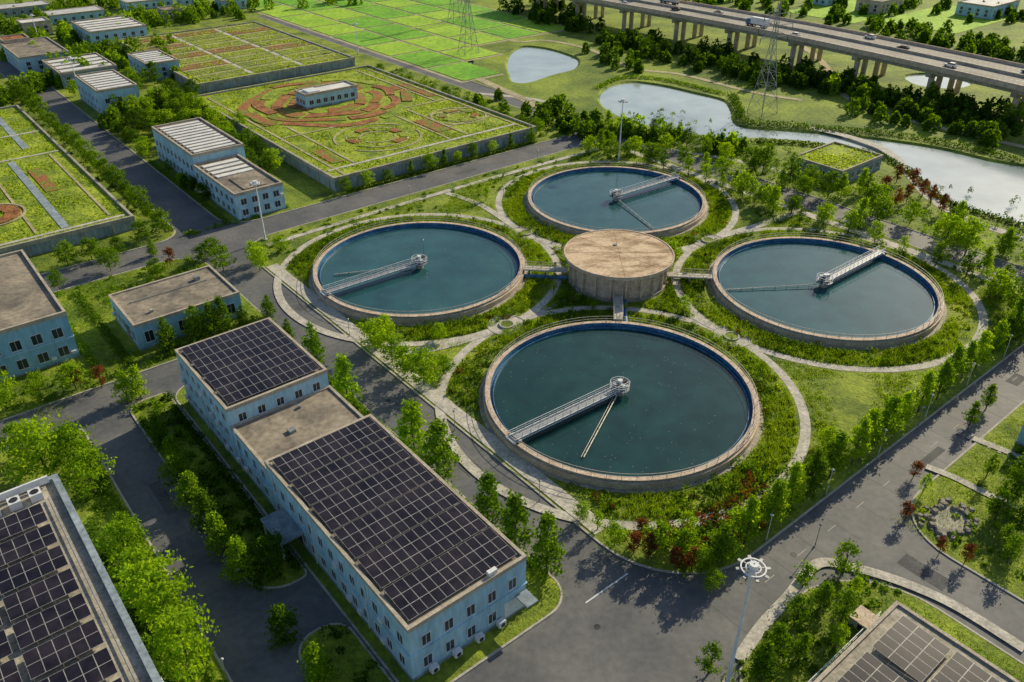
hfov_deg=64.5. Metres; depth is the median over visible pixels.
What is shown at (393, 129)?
planting bed
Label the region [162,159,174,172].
broadleaf tree
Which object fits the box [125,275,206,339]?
fittings
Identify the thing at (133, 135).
broadleaf tree
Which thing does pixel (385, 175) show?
broadleaf tree
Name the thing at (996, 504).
young street tree
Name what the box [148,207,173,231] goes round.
broadleaf tree
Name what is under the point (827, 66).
dirt track
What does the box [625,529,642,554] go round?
red leaf tree
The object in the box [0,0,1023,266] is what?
ground
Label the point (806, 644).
street tree
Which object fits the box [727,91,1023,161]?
hedge
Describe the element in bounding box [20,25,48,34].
windows
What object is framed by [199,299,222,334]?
conifer tree
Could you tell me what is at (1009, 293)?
broadleaf tree
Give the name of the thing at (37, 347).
fittings
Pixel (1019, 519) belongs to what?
street tree
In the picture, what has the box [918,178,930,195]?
red leaf tree
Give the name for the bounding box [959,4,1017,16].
windows
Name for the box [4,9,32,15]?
windows
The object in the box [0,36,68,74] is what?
warehouse
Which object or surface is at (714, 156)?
path
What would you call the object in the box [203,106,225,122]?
broadleaf tree
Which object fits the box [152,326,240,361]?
hedge
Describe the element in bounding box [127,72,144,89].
broadleaf tree
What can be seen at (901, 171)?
red leaf tree
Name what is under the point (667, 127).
broadleaf tree
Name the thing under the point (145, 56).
roof vent panels
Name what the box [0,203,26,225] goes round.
planting bed
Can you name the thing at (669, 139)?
broadleaf tree
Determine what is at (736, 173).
conifer tree
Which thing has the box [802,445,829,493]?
street tree
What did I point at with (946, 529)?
rock garden
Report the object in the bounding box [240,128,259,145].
broadleaf tree
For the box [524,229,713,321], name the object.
distribution chamber
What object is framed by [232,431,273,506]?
link walls
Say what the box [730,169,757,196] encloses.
broadleaf tree
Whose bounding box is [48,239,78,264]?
broadleaf tree
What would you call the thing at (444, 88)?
broadleaf tree
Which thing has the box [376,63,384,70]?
broadleaf tree
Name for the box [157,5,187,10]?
roof
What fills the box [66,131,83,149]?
broadleaf tree
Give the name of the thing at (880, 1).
roof
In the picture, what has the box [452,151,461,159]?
broadleaf tree
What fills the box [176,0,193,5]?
walls
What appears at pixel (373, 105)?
planting bed
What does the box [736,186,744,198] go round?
young street tree
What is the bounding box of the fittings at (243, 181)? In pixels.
[195,173,266,192]
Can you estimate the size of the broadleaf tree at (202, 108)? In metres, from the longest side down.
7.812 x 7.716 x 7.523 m
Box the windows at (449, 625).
[271,480,516,668]
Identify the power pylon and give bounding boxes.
[448,0,464,22]
[458,0,478,51]
[747,2,792,115]
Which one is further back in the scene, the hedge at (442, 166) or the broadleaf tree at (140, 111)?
the broadleaf tree at (140, 111)
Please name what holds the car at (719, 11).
on the viaduct
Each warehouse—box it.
[0,0,50,17]
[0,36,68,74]
[42,5,105,24]
[42,52,117,87]
[71,15,147,44]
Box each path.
[0,117,28,148]
[0,130,38,137]
[0,150,59,162]
[0,184,37,232]
[0,214,125,245]
[7,161,69,228]
[49,154,110,215]
[207,98,344,174]
[267,263,607,534]
[268,148,598,245]
[273,213,561,345]
[282,127,334,138]
[286,126,354,162]
[328,123,516,170]
[333,107,486,151]
[355,70,435,100]
[365,68,523,126]
[386,329,492,355]
[390,99,445,110]
[394,115,450,138]
[406,109,467,134]
[435,306,810,529]
[445,192,517,227]
[449,116,490,125]
[479,92,598,133]
[495,161,738,249]
[521,293,582,318]
[536,238,563,253]
[628,142,786,172]
[631,150,1017,287]
[652,296,716,328]
[673,227,987,371]
[676,244,697,255]
[716,211,795,237]
[735,558,1023,662]
[809,127,1023,240]
[925,464,1023,508]
[972,436,1021,457]
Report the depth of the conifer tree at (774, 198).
198.26 m
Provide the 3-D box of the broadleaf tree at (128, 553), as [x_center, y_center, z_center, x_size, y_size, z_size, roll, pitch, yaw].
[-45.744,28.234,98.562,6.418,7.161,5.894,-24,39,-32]
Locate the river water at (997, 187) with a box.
[600,83,1023,224]
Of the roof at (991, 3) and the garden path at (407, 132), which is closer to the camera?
the garden path at (407, 132)
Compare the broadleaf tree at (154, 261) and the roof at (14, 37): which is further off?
the roof at (14, 37)
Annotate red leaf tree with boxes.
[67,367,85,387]
[90,364,106,387]
[161,246,174,265]
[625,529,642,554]
[632,515,649,540]
[640,531,659,557]
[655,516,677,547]
[666,545,687,568]
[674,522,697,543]
[679,542,705,570]
[878,175,893,190]
[890,188,904,207]
[892,165,905,182]
[899,500,917,519]
[904,183,914,202]
[907,167,921,185]
[909,460,926,476]
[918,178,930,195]
[926,182,940,202]
[935,535,949,553]
[937,193,951,211]
[959,543,978,562]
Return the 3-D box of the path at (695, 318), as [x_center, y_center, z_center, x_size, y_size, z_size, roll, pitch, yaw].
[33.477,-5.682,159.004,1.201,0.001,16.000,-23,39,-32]
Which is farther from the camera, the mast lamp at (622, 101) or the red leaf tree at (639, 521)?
the mast lamp at (622, 101)
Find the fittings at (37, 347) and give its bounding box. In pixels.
[0,335,74,359]
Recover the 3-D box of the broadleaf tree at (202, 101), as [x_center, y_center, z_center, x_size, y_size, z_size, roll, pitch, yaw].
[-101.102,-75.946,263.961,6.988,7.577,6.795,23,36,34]
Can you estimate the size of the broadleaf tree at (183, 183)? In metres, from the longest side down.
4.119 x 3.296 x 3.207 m
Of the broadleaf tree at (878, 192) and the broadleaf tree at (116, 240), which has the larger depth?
the broadleaf tree at (878, 192)
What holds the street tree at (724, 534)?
on the lawn at (853, 391)
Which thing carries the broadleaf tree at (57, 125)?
on the lawn at (43, 263)
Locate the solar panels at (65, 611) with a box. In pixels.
[0,503,122,681]
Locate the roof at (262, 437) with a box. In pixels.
[230,385,363,471]
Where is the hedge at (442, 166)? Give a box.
[345,139,536,193]
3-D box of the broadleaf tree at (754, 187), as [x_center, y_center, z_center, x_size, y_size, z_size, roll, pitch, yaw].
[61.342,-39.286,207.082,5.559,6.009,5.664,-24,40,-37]
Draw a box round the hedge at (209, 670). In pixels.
[75,439,226,681]
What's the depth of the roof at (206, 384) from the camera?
122.21 m
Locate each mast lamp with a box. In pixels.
[66,56,81,99]
[249,180,267,240]
[352,22,359,53]
[617,99,627,159]
[722,555,770,681]
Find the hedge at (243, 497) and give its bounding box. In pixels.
[168,403,299,568]
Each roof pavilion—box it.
[294,80,357,108]
[794,141,882,184]
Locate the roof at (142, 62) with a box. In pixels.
[127,49,178,64]
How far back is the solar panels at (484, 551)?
99.21 m
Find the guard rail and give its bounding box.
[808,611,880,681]
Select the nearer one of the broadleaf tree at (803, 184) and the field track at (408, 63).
the broadleaf tree at (803, 184)
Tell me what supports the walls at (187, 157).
on the lawn at (301, 189)
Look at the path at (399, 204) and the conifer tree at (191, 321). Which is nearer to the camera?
the conifer tree at (191, 321)
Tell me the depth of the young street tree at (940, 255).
173.88 m
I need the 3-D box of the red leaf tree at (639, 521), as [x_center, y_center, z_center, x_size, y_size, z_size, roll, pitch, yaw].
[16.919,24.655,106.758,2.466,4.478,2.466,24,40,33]
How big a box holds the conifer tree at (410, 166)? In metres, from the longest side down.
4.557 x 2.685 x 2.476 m
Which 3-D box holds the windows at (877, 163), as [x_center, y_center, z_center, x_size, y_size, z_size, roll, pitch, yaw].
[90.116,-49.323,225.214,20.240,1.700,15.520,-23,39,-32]
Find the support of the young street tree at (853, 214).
on the lawn at (853, 391)
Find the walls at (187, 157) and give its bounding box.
[152,130,245,182]
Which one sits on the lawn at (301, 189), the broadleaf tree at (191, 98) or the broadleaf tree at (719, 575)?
the broadleaf tree at (191, 98)
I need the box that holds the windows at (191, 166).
[155,139,194,179]
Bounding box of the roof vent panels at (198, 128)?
[159,120,235,152]
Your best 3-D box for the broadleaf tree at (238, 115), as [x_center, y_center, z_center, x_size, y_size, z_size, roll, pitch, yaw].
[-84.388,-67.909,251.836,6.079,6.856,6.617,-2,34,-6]
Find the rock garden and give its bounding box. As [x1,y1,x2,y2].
[915,497,978,540]
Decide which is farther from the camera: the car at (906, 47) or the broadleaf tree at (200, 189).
the car at (906, 47)
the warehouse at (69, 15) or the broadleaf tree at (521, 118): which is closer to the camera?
the broadleaf tree at (521, 118)
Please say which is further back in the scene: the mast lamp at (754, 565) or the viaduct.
the viaduct
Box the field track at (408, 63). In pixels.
[252,0,564,82]
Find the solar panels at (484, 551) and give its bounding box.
[272,417,516,621]
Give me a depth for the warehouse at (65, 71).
305.48 m
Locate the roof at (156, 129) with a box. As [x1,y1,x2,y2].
[151,117,243,157]
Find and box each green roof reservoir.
[0,105,136,256]
[117,21,354,92]
[195,65,535,191]
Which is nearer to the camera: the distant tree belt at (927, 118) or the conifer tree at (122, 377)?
the conifer tree at (122, 377)
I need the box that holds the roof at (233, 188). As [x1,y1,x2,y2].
[192,154,282,196]
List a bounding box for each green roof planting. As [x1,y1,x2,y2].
[0,110,122,241]
[120,22,344,82]
[210,67,529,173]
[805,143,876,168]
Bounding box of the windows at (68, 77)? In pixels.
[44,65,74,81]
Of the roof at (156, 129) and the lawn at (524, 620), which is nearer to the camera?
the lawn at (524, 620)
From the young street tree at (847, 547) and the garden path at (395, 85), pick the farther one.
the garden path at (395, 85)
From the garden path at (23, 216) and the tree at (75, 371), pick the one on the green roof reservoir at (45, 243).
the garden path at (23, 216)
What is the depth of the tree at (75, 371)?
135.91 m
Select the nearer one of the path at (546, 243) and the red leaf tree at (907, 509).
the red leaf tree at (907, 509)
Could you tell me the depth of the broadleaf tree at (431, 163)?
224.05 m
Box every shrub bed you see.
[7,313,275,410]
[35,115,174,232]
[47,439,213,681]
[54,253,200,326]
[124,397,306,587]
[138,390,281,580]
[183,203,288,235]
[271,148,605,253]
[307,622,380,681]
[322,164,928,561]
[328,380,532,569]
[395,68,561,136]
[609,155,1022,299]
[614,118,1023,258]
[628,108,1023,256]
[633,108,1023,243]
[641,455,819,566]
[672,449,821,570]
[694,469,776,547]
[722,565,901,681]
[916,447,1023,552]
[950,447,1023,577]
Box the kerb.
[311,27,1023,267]
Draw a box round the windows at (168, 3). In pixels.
[120,1,169,8]
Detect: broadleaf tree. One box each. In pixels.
[0,370,19,409]
[0,414,71,483]
[0,419,37,458]
[4,75,22,88]
[8,80,27,96]
[13,84,35,103]
[20,92,37,108]
[22,367,49,399]
[23,95,48,114]
[34,420,95,474]
[37,110,49,122]
[43,112,60,129]
[46,269,68,289]
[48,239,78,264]
[48,359,90,390]
[53,122,64,136]
[53,123,75,144]
[58,440,117,497]
[64,80,78,95]
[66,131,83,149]
[74,137,94,158]
[76,235,102,259]
[83,149,107,166]
[91,512,151,564]
[92,157,110,177]
[95,246,123,270]
[99,163,127,187]
[103,542,159,595]
[107,235,126,251]
[110,119,125,133]
[111,549,192,626]
[117,179,133,194]
[119,67,137,81]
[119,128,132,142]
[122,94,139,106]
[124,108,144,130]
[125,129,140,143]
[125,185,150,207]
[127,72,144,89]
[127,107,147,126]
[128,219,150,242]
[132,136,152,151]
[132,576,202,647]
[133,138,150,157]
[137,68,149,83]
[137,95,156,113]
[138,200,160,219]
[140,595,220,681]
[141,60,162,84]
[144,257,165,276]
[146,116,160,131]
[147,110,172,127]
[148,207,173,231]
[151,108,176,123]
[152,88,170,106]
[156,448,193,488]
[157,91,169,108]
[159,77,179,91]
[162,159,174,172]
[163,98,181,116]
[164,91,184,110]
[164,104,182,121]
[172,105,193,120]
[173,87,184,97]
[175,172,189,183]
[179,102,187,109]
[179,175,188,188]
[182,78,202,95]
[182,93,193,105]
[184,108,207,119]
[186,92,201,108]
[187,176,195,190]
[188,241,211,261]
[192,96,209,110]
[195,104,207,113]
[195,181,206,199]
[196,181,210,200]
[202,236,223,251]
[203,106,223,124]
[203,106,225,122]
[206,244,237,270]
[214,119,233,134]
[215,116,232,128]
[218,124,230,131]
[224,128,243,141]
[229,112,247,129]
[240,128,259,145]
[241,240,266,261]
[243,135,268,161]
[244,147,258,164]
[245,246,270,270]
[247,528,291,574]
[256,154,276,172]
[260,153,279,169]
[263,147,282,170]
[270,234,289,251]
[336,175,351,191]
[356,317,389,351]
[360,170,375,183]
[374,328,410,364]
[375,314,395,336]
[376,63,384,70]
[382,168,394,179]
[390,344,416,373]
[400,342,442,385]
[418,79,427,85]
[420,153,437,168]
[430,322,448,339]
[433,353,456,375]
[441,85,450,94]
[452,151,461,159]
[467,142,478,156]
[480,101,488,107]
[486,140,497,151]
[518,114,529,122]
[530,117,545,133]
[572,500,588,522]
[581,135,599,150]
[600,138,622,159]
[601,516,629,547]
[621,141,632,154]
[628,135,643,151]
[639,141,657,161]
[641,518,677,554]
[644,143,663,162]
[657,133,676,151]
[660,122,678,137]
[666,240,676,257]
[667,241,681,259]
[667,524,701,559]
[676,147,693,165]
[677,127,697,146]
[703,564,726,591]
[707,530,743,568]
[710,153,743,178]
[717,142,736,158]
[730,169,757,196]
[741,145,762,168]
[743,176,761,196]
[749,142,780,172]
[756,182,772,203]
[757,184,784,205]
[786,194,803,209]
[792,174,813,195]
[802,164,822,187]
[815,169,842,196]
[815,423,838,447]
[816,202,835,225]
[821,202,837,218]
[867,219,889,242]
[868,181,897,213]
[869,195,897,221]
[899,199,925,223]
[929,212,975,249]
[940,206,968,235]
[954,216,992,255]
[983,266,1015,297]
[992,227,1021,249]
[995,313,1023,345]
[997,276,1023,309]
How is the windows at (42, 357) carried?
attached to the walls at (42, 328)
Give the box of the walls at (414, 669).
[266,467,525,681]
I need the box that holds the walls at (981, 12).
[954,1,1019,19]
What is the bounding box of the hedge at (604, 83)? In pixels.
[593,74,725,94]
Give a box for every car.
[713,10,723,13]
[789,32,800,35]
[864,34,876,38]
[896,45,909,49]
[943,62,957,67]
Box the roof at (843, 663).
[813,600,1019,681]
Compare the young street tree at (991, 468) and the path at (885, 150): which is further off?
the path at (885, 150)
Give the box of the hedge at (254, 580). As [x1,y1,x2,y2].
[139,416,263,590]
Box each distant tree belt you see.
[0,0,362,129]
[0,0,1023,155]
[472,28,1022,153]
[497,0,1016,128]
[684,0,1023,60]
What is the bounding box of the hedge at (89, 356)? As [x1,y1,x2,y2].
[67,315,103,372]
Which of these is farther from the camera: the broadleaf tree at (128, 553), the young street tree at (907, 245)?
the young street tree at (907, 245)
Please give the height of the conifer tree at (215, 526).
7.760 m
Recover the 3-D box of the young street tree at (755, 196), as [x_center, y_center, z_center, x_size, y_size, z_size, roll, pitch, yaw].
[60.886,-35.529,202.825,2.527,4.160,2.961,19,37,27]
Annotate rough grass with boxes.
[14,252,562,681]
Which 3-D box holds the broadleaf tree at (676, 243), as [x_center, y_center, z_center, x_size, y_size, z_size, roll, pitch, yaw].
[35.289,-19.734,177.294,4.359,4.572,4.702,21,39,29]
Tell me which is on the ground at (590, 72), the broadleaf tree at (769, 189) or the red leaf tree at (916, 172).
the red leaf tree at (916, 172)
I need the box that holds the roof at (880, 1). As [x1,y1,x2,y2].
[864,0,893,2]
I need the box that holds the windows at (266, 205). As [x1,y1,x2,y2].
[196,172,283,215]
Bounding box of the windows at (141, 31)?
[73,27,143,43]
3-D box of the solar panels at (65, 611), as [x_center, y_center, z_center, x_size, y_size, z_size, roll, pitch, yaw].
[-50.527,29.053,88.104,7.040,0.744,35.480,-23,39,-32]
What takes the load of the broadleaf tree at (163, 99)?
on the lawn at (301, 189)
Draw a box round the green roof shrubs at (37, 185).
[0,111,117,239]
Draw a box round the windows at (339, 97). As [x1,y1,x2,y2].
[295,92,354,104]
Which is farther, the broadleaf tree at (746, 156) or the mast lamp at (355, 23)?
the mast lamp at (355, 23)
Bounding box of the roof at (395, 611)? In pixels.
[264,414,526,633]
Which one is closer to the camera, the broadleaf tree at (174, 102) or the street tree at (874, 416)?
the street tree at (874, 416)
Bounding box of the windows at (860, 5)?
[858,1,901,11]
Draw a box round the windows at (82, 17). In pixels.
[54,14,101,21]
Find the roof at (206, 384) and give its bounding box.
[174,317,327,412]
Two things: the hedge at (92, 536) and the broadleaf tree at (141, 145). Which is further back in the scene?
the broadleaf tree at (141, 145)
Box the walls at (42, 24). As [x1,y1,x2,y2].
[17,22,53,36]
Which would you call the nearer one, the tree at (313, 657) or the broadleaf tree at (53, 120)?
the tree at (313, 657)
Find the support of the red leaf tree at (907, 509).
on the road
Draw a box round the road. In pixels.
[0,15,1023,681]
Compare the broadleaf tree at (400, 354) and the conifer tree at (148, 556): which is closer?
the conifer tree at (148, 556)
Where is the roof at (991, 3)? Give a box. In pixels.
[957,0,1019,7]
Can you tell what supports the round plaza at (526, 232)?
on the lawn at (853, 391)
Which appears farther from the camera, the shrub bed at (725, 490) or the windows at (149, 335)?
the windows at (149, 335)
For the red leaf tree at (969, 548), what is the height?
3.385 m
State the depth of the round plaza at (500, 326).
154.77 m
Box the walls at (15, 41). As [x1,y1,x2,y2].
[0,39,29,46]
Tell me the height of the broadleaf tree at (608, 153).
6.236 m
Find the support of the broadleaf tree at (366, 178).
on the lawn at (301, 189)
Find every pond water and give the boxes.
[507,47,577,82]
[905,75,969,87]
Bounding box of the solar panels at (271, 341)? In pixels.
[181,319,319,404]
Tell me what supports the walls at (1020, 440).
on the road
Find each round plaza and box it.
[487,315,525,335]
[511,226,539,239]
[693,233,724,247]
[711,326,751,347]
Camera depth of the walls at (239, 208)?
198.69 m
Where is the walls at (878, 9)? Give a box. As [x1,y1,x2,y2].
[854,0,902,14]
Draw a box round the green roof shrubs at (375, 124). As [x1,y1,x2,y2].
[211,67,518,173]
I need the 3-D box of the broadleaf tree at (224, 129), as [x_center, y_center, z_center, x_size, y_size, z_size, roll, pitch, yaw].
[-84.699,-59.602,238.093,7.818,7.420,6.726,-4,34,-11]
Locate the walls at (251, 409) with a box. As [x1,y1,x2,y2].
[176,354,328,463]
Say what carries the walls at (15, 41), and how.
on the lawn at (301, 189)
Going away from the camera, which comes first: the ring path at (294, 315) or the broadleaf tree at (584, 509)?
the broadleaf tree at (584, 509)
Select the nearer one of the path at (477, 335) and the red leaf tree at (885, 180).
the path at (477, 335)
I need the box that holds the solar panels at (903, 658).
[872,615,999,681]
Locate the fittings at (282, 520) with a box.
[199,388,537,674]
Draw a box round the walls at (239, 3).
[215,0,248,9]
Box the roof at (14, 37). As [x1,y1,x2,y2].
[0,33,29,41]
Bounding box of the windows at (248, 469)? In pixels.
[236,438,269,497]
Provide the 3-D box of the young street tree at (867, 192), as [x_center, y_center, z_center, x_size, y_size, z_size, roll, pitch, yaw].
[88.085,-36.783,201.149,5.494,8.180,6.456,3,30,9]
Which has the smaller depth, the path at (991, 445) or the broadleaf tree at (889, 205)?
the path at (991, 445)
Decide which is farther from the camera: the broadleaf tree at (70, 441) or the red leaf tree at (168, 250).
the red leaf tree at (168, 250)
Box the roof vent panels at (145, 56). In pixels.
[132,51,173,61]
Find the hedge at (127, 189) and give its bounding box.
[46,116,172,230]
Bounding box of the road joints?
[92,136,1023,681]
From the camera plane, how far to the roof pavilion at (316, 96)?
267.60 m
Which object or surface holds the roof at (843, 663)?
on the walls
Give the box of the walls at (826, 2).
[812,0,835,5]
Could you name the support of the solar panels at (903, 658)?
on the roof at (843, 663)
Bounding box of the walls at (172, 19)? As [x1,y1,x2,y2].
[157,9,182,21]
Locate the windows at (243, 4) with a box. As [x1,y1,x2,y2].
[216,1,244,7]
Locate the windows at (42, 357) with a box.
[0,327,76,376]
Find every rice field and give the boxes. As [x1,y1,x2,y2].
[249,0,563,80]
[789,0,913,23]
[884,5,1006,33]
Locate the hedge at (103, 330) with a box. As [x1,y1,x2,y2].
[71,290,134,366]
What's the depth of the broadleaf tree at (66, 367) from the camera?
134.45 m
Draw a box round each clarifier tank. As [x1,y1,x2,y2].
[312,217,524,323]
[483,316,759,489]
[527,162,706,236]
[710,232,943,347]
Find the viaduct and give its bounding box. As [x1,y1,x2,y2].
[536,0,1023,120]
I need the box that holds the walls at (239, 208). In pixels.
[193,167,285,220]
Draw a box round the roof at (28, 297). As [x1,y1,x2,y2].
[0,249,66,334]
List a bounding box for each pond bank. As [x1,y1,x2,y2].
[505,45,579,80]
[904,73,972,84]
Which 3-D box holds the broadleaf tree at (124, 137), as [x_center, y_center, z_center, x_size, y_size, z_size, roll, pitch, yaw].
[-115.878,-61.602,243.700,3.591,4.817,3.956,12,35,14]
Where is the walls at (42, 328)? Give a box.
[0,315,80,381]
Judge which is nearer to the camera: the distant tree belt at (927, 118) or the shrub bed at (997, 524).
the shrub bed at (997, 524)
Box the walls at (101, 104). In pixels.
[75,79,139,113]
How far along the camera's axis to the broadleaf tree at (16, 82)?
282.21 m
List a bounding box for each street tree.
[481,184,489,198]
[549,280,558,292]
[557,290,563,299]
[590,507,604,529]
[607,132,616,148]
[649,117,659,135]
[657,150,670,167]
[676,294,692,312]
[676,509,698,529]
[682,155,695,173]
[690,543,712,576]
[695,640,722,681]
[699,136,713,152]
[700,163,712,182]
[706,522,737,564]
[717,175,727,186]
[725,502,746,537]
[733,493,763,544]
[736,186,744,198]
[745,638,783,681]
[750,190,760,206]
[753,499,771,523]
[760,474,792,527]
[763,621,797,662]
[781,458,808,506]
[782,592,815,632]
[783,152,804,181]
[786,196,799,214]
[791,632,813,659]
[794,559,819,589]
[795,209,807,223]
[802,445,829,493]
[811,579,835,612]
[821,429,851,476]
[827,620,850,647]
[828,537,863,573]
[830,585,861,624]
[840,209,862,233]
[845,413,874,464]
[846,573,864,593]
[855,177,878,203]
[855,405,887,448]
[877,393,906,439]
[896,234,910,253]
[896,389,915,424]
[912,369,938,411]
[917,473,934,494]
[930,240,952,264]
[932,359,958,399]
[942,343,969,387]
[956,215,977,233]
[958,336,981,378]
[959,249,984,276]
[962,400,984,425]
[969,327,994,369]
[980,383,998,408]
[980,485,1015,519]
[981,454,1000,476]
[983,278,998,297]
[987,319,1010,358]
[995,264,1017,284]
[995,314,1020,345]
[998,521,1017,544]
[1000,530,1023,561]
[1002,463,1023,501]
[1003,296,1023,334]
[1006,503,1023,532]
[1008,452,1023,483]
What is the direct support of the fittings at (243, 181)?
on the roof at (233, 188)
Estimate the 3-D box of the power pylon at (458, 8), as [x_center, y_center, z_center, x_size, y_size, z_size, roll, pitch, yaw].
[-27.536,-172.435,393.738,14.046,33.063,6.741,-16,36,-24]
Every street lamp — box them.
[219,657,228,680]
[765,514,773,540]
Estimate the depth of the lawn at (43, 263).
188.84 m
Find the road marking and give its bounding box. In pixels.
[585,377,1016,602]
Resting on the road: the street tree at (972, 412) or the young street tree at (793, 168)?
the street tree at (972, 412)
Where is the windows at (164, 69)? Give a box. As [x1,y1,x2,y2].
[130,60,174,76]
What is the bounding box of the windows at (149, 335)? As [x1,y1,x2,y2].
[112,303,240,342]
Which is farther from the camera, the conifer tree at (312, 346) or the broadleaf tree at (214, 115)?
the broadleaf tree at (214, 115)
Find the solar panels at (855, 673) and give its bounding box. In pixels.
[837,651,906,681]
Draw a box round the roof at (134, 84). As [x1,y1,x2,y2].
[74,69,137,92]
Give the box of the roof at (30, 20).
[16,17,49,24]
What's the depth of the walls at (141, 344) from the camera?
149.15 m
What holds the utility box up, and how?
on the lawn at (973, 637)
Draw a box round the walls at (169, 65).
[128,56,179,80]
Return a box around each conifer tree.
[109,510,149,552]
[110,369,136,402]
[123,540,153,564]
[125,363,149,400]
[145,239,158,255]
[147,414,168,447]
[148,569,178,602]
[153,316,180,353]
[159,434,184,466]
[170,470,209,511]
[180,304,210,341]
[187,486,226,531]
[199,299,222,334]
[201,511,247,563]
[212,294,233,331]
[218,534,260,584]
[233,305,252,325]
[258,294,277,316]
[264,601,303,650]
[281,318,295,339]
[296,321,329,363]
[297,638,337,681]
[331,352,366,403]
[391,397,431,456]
[407,159,414,174]
[410,416,462,482]
[439,148,447,164]
[470,470,505,525]
[497,488,537,549]
[506,133,514,146]
[524,126,537,142]
[524,509,567,582]
[594,129,606,148]
[600,109,617,131]
[699,152,711,168]
[728,169,742,188]
[745,157,757,173]
[765,184,784,213]
[775,168,791,189]
[834,172,851,196]
[851,167,872,194]
[852,196,873,228]
[951,199,968,219]
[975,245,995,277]
[994,226,1016,255]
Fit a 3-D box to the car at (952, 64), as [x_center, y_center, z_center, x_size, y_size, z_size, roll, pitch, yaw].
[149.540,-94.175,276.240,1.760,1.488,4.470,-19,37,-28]
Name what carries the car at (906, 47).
on the viaduct
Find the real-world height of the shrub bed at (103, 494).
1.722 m
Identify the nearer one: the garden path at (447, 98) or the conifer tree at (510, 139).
the conifer tree at (510, 139)
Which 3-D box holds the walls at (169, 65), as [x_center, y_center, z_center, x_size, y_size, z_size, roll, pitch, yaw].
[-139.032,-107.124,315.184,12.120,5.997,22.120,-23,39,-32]
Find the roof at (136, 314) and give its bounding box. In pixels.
[108,265,239,327]
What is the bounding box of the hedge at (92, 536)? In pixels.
[83,521,177,681]
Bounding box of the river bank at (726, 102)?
[597,81,1023,166]
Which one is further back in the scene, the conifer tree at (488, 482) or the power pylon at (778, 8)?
the power pylon at (778, 8)
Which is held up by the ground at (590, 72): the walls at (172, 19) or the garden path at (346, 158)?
the walls at (172, 19)
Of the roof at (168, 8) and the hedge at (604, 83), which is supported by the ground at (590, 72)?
the hedge at (604, 83)
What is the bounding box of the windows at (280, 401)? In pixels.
[179,361,320,454]
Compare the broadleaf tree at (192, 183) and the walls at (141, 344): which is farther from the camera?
the broadleaf tree at (192, 183)
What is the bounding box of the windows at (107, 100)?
[78,85,133,111]
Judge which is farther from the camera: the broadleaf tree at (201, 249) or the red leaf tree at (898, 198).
the red leaf tree at (898, 198)
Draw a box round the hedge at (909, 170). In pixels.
[749,137,1023,227]
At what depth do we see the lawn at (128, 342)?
149.37 m
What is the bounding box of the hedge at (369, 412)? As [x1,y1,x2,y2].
[327,373,543,571]
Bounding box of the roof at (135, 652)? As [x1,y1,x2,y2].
[0,473,162,681]
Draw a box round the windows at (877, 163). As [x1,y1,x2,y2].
[797,161,879,179]
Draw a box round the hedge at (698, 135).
[682,132,727,139]
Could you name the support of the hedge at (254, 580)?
on the lawn at (275, 583)
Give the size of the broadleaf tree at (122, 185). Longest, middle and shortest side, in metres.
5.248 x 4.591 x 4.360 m
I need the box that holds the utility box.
[848,605,878,632]
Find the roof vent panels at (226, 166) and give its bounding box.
[201,158,253,177]
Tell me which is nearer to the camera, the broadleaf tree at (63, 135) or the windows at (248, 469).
the windows at (248, 469)
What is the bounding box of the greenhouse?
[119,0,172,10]
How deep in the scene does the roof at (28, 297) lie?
146.09 m
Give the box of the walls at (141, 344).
[110,295,242,350]
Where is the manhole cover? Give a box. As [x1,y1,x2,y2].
[594,624,600,629]
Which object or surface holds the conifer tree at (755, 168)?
on the ground at (590, 72)
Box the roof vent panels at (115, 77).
[79,71,131,89]
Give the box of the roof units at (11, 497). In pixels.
[0,475,136,681]
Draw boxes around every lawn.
[0,73,175,274]
[0,258,266,421]
[0,427,232,681]
[40,16,570,222]
[130,392,306,588]
[175,376,562,681]
[253,143,1023,573]
[298,623,393,681]
[739,580,1023,681]
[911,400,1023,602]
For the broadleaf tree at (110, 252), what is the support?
on the road
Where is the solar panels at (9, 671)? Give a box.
[0,618,21,681]
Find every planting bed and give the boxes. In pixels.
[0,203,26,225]
[27,168,58,191]
[238,78,412,126]
[248,112,275,126]
[312,149,343,163]
[347,110,477,146]
[397,83,434,96]
[413,118,450,131]
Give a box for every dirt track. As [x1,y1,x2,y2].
[329,8,555,119]
[487,28,802,100]
[804,46,1023,147]
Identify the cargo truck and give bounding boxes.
[660,0,679,4]
[745,16,769,27]
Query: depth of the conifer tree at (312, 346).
140.83 m
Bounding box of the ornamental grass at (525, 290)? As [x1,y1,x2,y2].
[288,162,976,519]
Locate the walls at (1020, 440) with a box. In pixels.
[1015,424,1023,446]
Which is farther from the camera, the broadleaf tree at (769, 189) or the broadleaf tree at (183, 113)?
the broadleaf tree at (183, 113)
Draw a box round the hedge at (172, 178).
[148,159,231,224]
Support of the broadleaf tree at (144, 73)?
on the lawn at (301, 189)
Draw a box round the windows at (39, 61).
[1,50,43,70]
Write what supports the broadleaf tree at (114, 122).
on the lawn at (301, 189)
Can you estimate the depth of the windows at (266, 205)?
198.94 m

